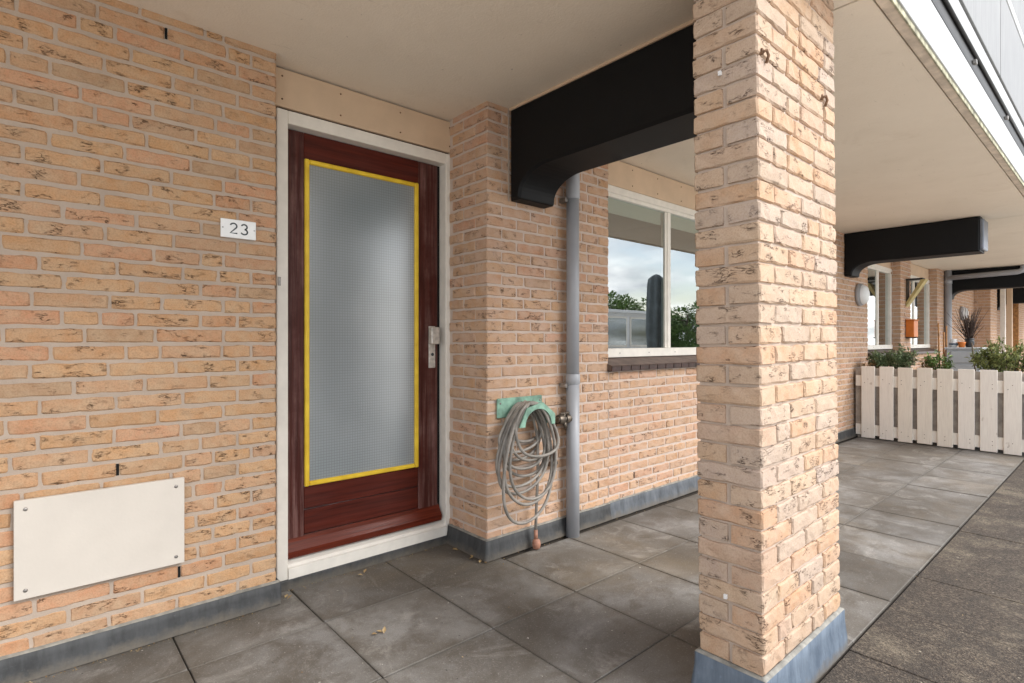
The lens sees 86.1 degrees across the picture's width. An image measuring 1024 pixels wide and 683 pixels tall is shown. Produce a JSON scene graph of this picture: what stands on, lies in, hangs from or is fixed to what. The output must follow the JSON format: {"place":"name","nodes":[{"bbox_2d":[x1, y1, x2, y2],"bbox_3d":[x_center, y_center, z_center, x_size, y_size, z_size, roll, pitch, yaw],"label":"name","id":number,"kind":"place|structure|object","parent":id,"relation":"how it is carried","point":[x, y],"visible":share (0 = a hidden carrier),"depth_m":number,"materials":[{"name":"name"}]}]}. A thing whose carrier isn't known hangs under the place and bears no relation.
{"place":"outdoors","nodes":[
{"label":"outdoors","id":0,"kind":"place"},
{"bbox_2d":[25,436,1023,682],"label":"terrace paving","id":1,"kind":"structure","parent":0,"point":[439,612],"depth_m":2.45,"materials":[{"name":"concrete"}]},
{"bbox_2d":[0,0,280,682],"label":"brick wall","id":2,"kind":"structure","parent":1,"relation":"on","point":[137,290],"depth_m":2.11,"materials":[{"name":"brick"}]},
{"bbox_2d":[14,477,183,601],"bbox_3d":[-1.511,0.715,2.039,0.507,0.341,0.030,0,0,-41],"label":"cover plate","id":3,"kind":"object","parent":2,"relation":"attached to","point":[64,541],"visible":1,"depth_m":2.01,"materials":[{"name":"paint"}]},
{"bbox_2d":[220,218,255,240],"bbox_3d":[-1.169,-0.479,2.345,0.140,0.079,0.011,0,0,-41],"label":"number plate","id":4,"kind":"object","parent":2,"relation":"attached to","point":[236,229],"visible":1,"depth_m":2.34,"materials":[{"name":"white ceramic"}]},
{"bbox_2d":[275,108,449,591],"bbox_3d":[-0.774,0.039,2.920,1.047,2.272,0.132,0,0,-41],"label":"front door","id":5,"kind":"structure","parent":2,"relation":"attached to","point":[362,344],"depth_m":2.89,"materials":[{"name":"red wood"}]},
{"bbox_2d":[275,67,449,153],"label":"cladding panel","id":6,"kind":"structure","parent":2,"relation":"attached to","point":[307,96],"depth_m":2.83,"materials":[{"name":"beige wood"}]},
{"bbox_2d":[119,0,854,121],"bbox_3d":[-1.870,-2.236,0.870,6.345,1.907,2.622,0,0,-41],"label":"ceiling","id":7,"kind":"structure","parent":2,"relation":"on","point":[447,60],"depth_m":2.33,"materials":[{"name":"paint"}]},
{"bbox_2d":[372,626,385,633],"bbox_3d":[-0.535,1.158,2.195,0.060,0.020,0.024,0,0,-27],"label":"dry leaf","id":8,"kind":"object","parent":1,"relation":"on","point":[384,629],"visible":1,"depth_m":2.20,"materials":[{"name":"beige plant"}]},
{"bbox_2d":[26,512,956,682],"bbox_3d":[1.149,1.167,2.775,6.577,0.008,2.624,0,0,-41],"label":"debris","id":9,"kind":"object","parent":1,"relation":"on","point":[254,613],"visible":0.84,"depth_m":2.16,"materials":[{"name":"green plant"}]},
{"bbox_2d":[446,19,693,561],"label":"brick pier","id":10,"kind":"structure","parent":1,"relation":"on","point":[507,297],"depth_m":3.12,"materials":[{"name":"brick"}]},
{"bbox_2d":[497,395,554,427],"bbox_3d":[0.090,0.385,3.035,0.340,0.147,0.148,0,0,-41],"label":"hose holder","id":11,"kind":"object","parent":10,"relation":"attached to","point":[505,406],"visible":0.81,"depth_m":3.01,"materials":[{"name":"green plastic"}]},
{"bbox_2d":[495,400,559,549],"bbox_3d":[0.078,0.747,3.011,0.413,0.843,0.138,0,0,-41],"label":"garden hose","id":12,"kind":"object","parent":11,"relation":"hanging from","point":[507,438],"visible":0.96,"depth_m":3.01,"materials":[{"name":"plastic"}]},
{"bbox_2d":[548,412,571,466],"bbox_3d":[0.288,0.577,3.253,0.166,0.316,0.086,0,0,-41],"label":"water tap","id":13,"kind":"object","parent":10,"relation":"attached to","point":[564,418],"visible":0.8,"depth_m":3.23,"materials":[{"name":"silver metal"}]},
{"bbox_2d":[559,173,579,537],"bbox_3d":[0.356,-0.059,3.305,0.105,2.463,0.098,0,0,-41],"label":"downpipe","id":14,"kind":"object","parent":10,"relation":"attached to","point":[571,201],"visible":0.94,"depth_m":3.27,"materials":[{"name":"grey plastic"}]},
{"bbox_2d":[511,24,696,208],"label":"beam","id":15,"kind":"structure","parent":10,"relation":"attached to","point":[640,101],"depth_m":2.58,"materials":[{"name":"black paint"}]},
{"bbox_2d":[607,355,700,518],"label":"brick wall","id":16,"kind":"structure","parent":1,"relation":"on","point":[654,431],"depth_m":3.95,"materials":[{"name":"beige brick"}]},
{"bbox_2d":[608,184,696,357],"bbox_3d":[1.419,-0.489,4.494,2.328,1.200,0.086,0,0,-41],"label":"window","id":17,"kind":"structure","parent":16,"relation":"attached to","point":[667,210],"depth_m":4.30,"materials":[{"name":"white paint"}]},
{"bbox_2d":[608,161,697,209],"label":"cladding panel","id":18,"kind":"structure","parent":17,"relation":"on","point":[626,176],"depth_m":4.14,"materials":[{"name":"beige wood"}]},
{"bbox_2d":[608,198,697,233],"bbox_3d":[1.393,-0.970,4.521,2.210,0.116,0.026,0,0,-41],"label":"roller blind","id":19,"kind":"object","parent":17,"relation":"attached to","point":[619,208],"visible":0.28,"depth_m":4.17,"materials":[{"name":"fabric"}]},
{"bbox_2d":[608,213,699,357],"bbox_3d":[0.223,-0.157,5.856,2.360,2.260,3.510,0,0,-41],"label":"room interior","id":20,"kind":"object","parent":17,"relation":"attached to","point":[634,283],"depth_m":6.16,"materials":[{"name":"glass"}]},
{"bbox_2d":[619,0,1023,233],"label":"balcony","id":21,"kind":"structure","parent":20,"relation":"on","point":[928,111],"depth_m":3.48,"materials":[{"name":"paint"}]},
{"bbox_2d":[691,0,847,682],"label":"brick pillar","id":22,"kind":"structure","parent":1,"relation":"on","point":[771,610],"depth_m":1.78,"materials":[{"name":"beige brick"}]},
{"bbox_2d":[833,231,867,442],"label":"brick wall","id":23,"kind":"structure","parent":1,"relation":"on","point":[851,326],"depth_m":6.64,"materials":[{"name":"brick"}]},
{"bbox_2d":[855,283,869,305],"bbox_3d":[4.397,-0.587,6.853,0.284,0.284,0.112,0,0,-41],"label":"wall lamp","id":24,"kind":"object","parent":23,"relation":"attached to","point":[862,294],"visible":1,"depth_m":6.79,"materials":[{"name":"white glass"}]},
{"bbox_2d":[844,216,987,277],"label":"beam","id":25,"kind":"structure","parent":23,"relation":"attached to","point":[941,239],"depth_m":6.04,"materials":[{"name":"black paint"}]},
{"bbox_2d":[856,366,1023,455],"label":"plank fence","id":26,"kind":"object","parent":1,"relation":"on","point":[972,409],"visible":1,"depth_m":6.07,"materials":[{"name":"white wood"}]},
{"bbox_2d":[820,461,1023,682],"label":"walkway","id":27,"kind":"structure","parent":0,"point":[936,622],"depth_m":2.34,"materials":[{"name":"concrete paving"}]},
{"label":"far pavement","id":28,"kind":"structure","parent":0,"visible":0},
{"bbox_2d":[867,349,897,368],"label":"brick pier","id":29,"kind":"structure","parent":28,"relation":"on","point":[880,351],"depth_m":7.53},
{"bbox_2d":[867,264,892,349],"bbox_3d":[5.112,-0.489,7.750,1.520,1.200,0.086,0,0,-41],"label":"window","id":30,"kind":"structure","parent":29,"relation":"on","point":[879,313],"depth_m":7.95,"materials":[{"name":"white paint"}]},
{"bbox_2d":[877,262,890,268],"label":"cladding panel","id":31,"kind":"structure","parent":30,"relation":"on","point":[887,265],"depth_m":8.10,"materials":[{"name":"beige wood"}]},
{"bbox_2d":[873,261,910,353],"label":"brick pier","id":32,"kind":"structure","parent":28,"relation":"on","point":[901,274],"depth_m":8.21,"materials":[{"name":"brick"}]},
{"bbox_2d":[906,319,919,337],"bbox_3d":[6.093,-0.192,8.339,0.250,0.286,0.127,0,0,-41],"label":"letterbox","id":33,"kind":"object","parent":32,"relation":"attached to","point":[911,328],"visible":1,"depth_m":8.28,"materials":[{"name":"orange paint"}]},
{"bbox_2d":[906,278,927,306],"bbox_3d":[6.113,-0.740,8.278,0.160,0.425,0.247,0,0,-41],"label":"wall bracket","id":34,"kind":"object","parent":32,"relation":"attached to","point":[916,291],"depth_m":8.28,"materials":[{"name":"yellow wood"}]},
{"bbox_2d":[910,348,937,369],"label":"brick wall","id":35,"kind":"structure","parent":28,"relation":"on","point":[922,352],"depth_m":8.96,"materials":[{"name":"beige brick"}]},
{"bbox_2d":[910,275,929,347],"bbox_3d":[6.755,-0.489,9.198,1.740,1.200,0.086,0,0,-41],"label":"window","id":36,"kind":"structure","parent":35,"relation":"on","point":[920,307],"depth_m":9.52,"materials":[{"name":"white paint"}]},
{"bbox_2d":[910,263,928,279],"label":"cladding panel","id":37,"kind":"structure","parent":36,"relation":"on","point":[919,271],"depth_m":9.34,"materials":[{"name":"beige wood"}]},
{"bbox_2d":[911,268,943,364],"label":"brick pier","id":38,"kind":"structure","parent":28,"relation":"on","point":[936,279],"depth_m":9.73,"materials":[{"name":"brick"}]},
{"bbox_2d":[944,264,1023,346],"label":"downpipe","id":39,"kind":"object","parent":38,"relation":"attached to","point":[949,277],"visible":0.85,"depth_m":9.92,"materials":[{"name":"grey plastic"}]},
{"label":"room interior","id":40,"kind":"structure","parent":38,"relation":"attached to","visible":0},
{"bbox_2d":[911,215,1023,270],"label":"balcony","id":41,"kind":"structure","parent":40,"relation":"on","point":[1006,242],"depth_m":8.13,"materials":[{"name":"paint"}]},
{"bbox_2d":[937,323,939,363],"bbox_3d":[5.741,0.463,7.363,0.029,1.421,0.080,0,0,20],"label":"bamboo cane","id":42,"kind":"object","parent":28,"relation":"on","point":[938,340],"visible":0.21,"depth_m":7.38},
{"bbox_2d":[943,332,944,364],"bbox_3d":[5.803,0.523,7.365,0.025,1.301,0.074,0,0,32],"label":"bamboo cane","id":43,"kind":"object","parent":28,"relation":"on","point":[943,345],"visible":0.21,"depth_m":7.38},
{"bbox_2d":[945,326,946,362],"bbox_3d":[5.758,0.483,7.265,0.025,1.381,0.074,0,0,32],"label":"bamboo cane","id":44,"kind":"object","parent":28,"relation":"on","point":[946,341],"visible":0.29,"depth_m":7.28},
{"bbox_2d":[952,290,973,346],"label":"brick pier","id":45,"kind":"structure","parent":28,"relation":"on","point":[965,298],"depth_m":10.95,"materials":[{"name":"beige brick"}]},
{"bbox_2d":[960,306,968,320],"bbox_3d":[9.025,-0.562,10.933,0.284,0.284,0.112,0,0,-41],"label":"wall lamp","id":46,"kind":"object","parent":45,"relation":"attached to","point":[964,310],"visible":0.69,"depth_m":10.87,"materials":[{"name":"white glass"}]},
{"bbox_2d":[952,266,1023,299],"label":"beam","id":47,"kind":"structure","parent":45,"relation":"attached to","point":[995,282],"depth_m":9.62,"materials":[{"name":"black paint"}]},
{"bbox_2d":[944,347,986,371],"bbox_3d":[5.913,0.624,7.133,0.535,1.098,0.370,0,0,-41],"label":"storage cabinet","id":48,"kind":"object","parent":28,"relation":"on","point":[958,359],"visible":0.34,"depth_m":6.97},
{"bbox_2d":[949,339,959,346],"bbox_3d":[5.728,0.022,7.112,0.098,0.105,0.098,0,0,4],"label":"jug","id":49,"kind":"object","parent":48,"relation":"on","point":[953,343],"visible":0.83,"depth_m":7.08,"materials":[{"name":"white ceramic"}]},
{"bbox_2d":[957,342,965,346],"bbox_3d":[5.769,0.040,7.035,0.086,0.070,0.086,0,0,-41],"label":"plant pot","id":50,"kind":"object","parent":48,"relation":"on","point":[961,344],"visible":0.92,"depth_m":7.01,"materials":[{"name":"orange ceramic"}]},
{"bbox_2d":[965,338,974,346],"bbox_3d":[5.866,0.018,7.031,0.104,0.115,0.104,0,0,-41],"label":"vase","id":51,"kind":"object","parent":48,"relation":"on","point":[968,341],"visible":0.82,"depth_m":7.00,"materials":[{"name":"grey ceramic"}]},
{"bbox_2d":[943,305,989,339],"bbox_3d":[5.841,-0.234,7.074,0.209,0.459,0.436,0,0,-28],"label":"twig bundle","id":52,"kind":"object","parent":51,"relation":"in","point":[970,328],"visible":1,"depth_m":7.03,"materials":[{"name":"brown plant"}]},
{"bbox_2d":[971,342,975,370],"bbox_3d":[5.725,0.592,6.776,0.031,1.163,0.210,0,0,14],"label":"stick","id":53,"kind":"object","parent":28,"relation":"on","point":[973,355],"visible":0.21,"depth_m":6.83,"materials":[{"name":"wood"}]},
{"bbox_2d":[974,289,996,346],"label":"brick pier","id":54,"kind":"structure","parent":28,"relation":"on","point":[986,300],"depth_m":11.80,"materials":[{"name":"beige brick"}]},
{"bbox_2d":[1000,289,1005,366],"bbox_3d":[11.180,-0.059,12.489,0.130,2.463,0.130,0,0,-41],"label":"post","id":55,"kind":"object","parent":28,"relation":"on","point":[1002,313],"visible":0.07,"depth_m":12.45,"materials":[{"name":"white paint"}]},
{"bbox_2d":[1006,288,1012,368],"bbox_3d":[11.663,-0.059,12.855,0.140,2.463,0.140,0,0,-41],"label":"post","id":56,"kind":"object","parent":28,"relation":"on","point":[1009,316],"visible":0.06,"depth_m":12.83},
{"bbox_2d":[997,303,1023,372],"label":"brick pier","id":57,"kind":"structure","parent":28,"relation":"on","point":[1021,320],"depth_m":16.75,"materials":[{"name":"beige brick"}]},
{"bbox_2d":[997,288,1023,309],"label":"beam","id":58,"kind":"structure","parent":57,"relation":"attached to","point":[1018,295],"depth_m":13.25,"materials":[{"name":"black paint"}]},
{"bbox_2d":[1013,304,1018,368],"bbox_3d":[12.694,-0.059,13.811,0.150,2.463,0.150,0,0,-41],"label":"post","id":59,"kind":"object","parent":28,"relation":"on","point":[1015,322],"visible":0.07,"depth_m":13.78,"materials":[{"name":"brown wood"}]},
{"bbox_3d":[5.032,0.723,6.269,0.400,0.700,1.690,0,0,-41],"label":"planter box","id":60,"kind":"object","parent":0,"visible":0},
{"bbox_2d":[862,360,888,367],"bbox_3d":[4.506,0.292,6.830,0.261,0.236,0.295,0,0,-41],"label":"shrub","id":61,"kind":"object","parent":60,"relation":"in","point":[872,364],"visible":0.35,"depth_m":6.78,"materials":[{"name":"green plant"}]},
{"bbox_2d":[866,344,921,368],"bbox_3d":[4.636,0.209,6.681,0.368,0.392,0.615,0,0,-41],"label":"shrub","id":62,"kind":"object","parent":60,"relation":"in","point":[900,359],"visible":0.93,"depth_m":6.63,"materials":[{"name":"green plant"}]},
{"bbox_2d":[917,356,933,369],"bbox_3d":[4.859,0.285,6.415,0.180,0.237,0.208,0,0,-41],"label":"shrub","id":63,"kind":"object","parent":60,"relation":"on","point":[922,365],"visible":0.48,"depth_m":6.44,"materials":[{"name":"green plant"}]},
{"bbox_2d":[924,350,954,369],"bbox_3d":[4.940,0.246,6.341,0.256,0.316,0.314,0,0,-41],"label":"shrub","id":64,"kind":"object","parent":60,"relation":"on","point":[934,361],"visible":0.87,"depth_m":6.34,"materials":[{"name":"green plant"}]},
{"bbox_2d":[964,336,1023,371],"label":"shrub","id":65,"kind":"object","parent":60,"relation":"on","point":[995,360],"visible":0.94,"depth_m":5.89,"materials":[{"name":"green plant"}]}
]}

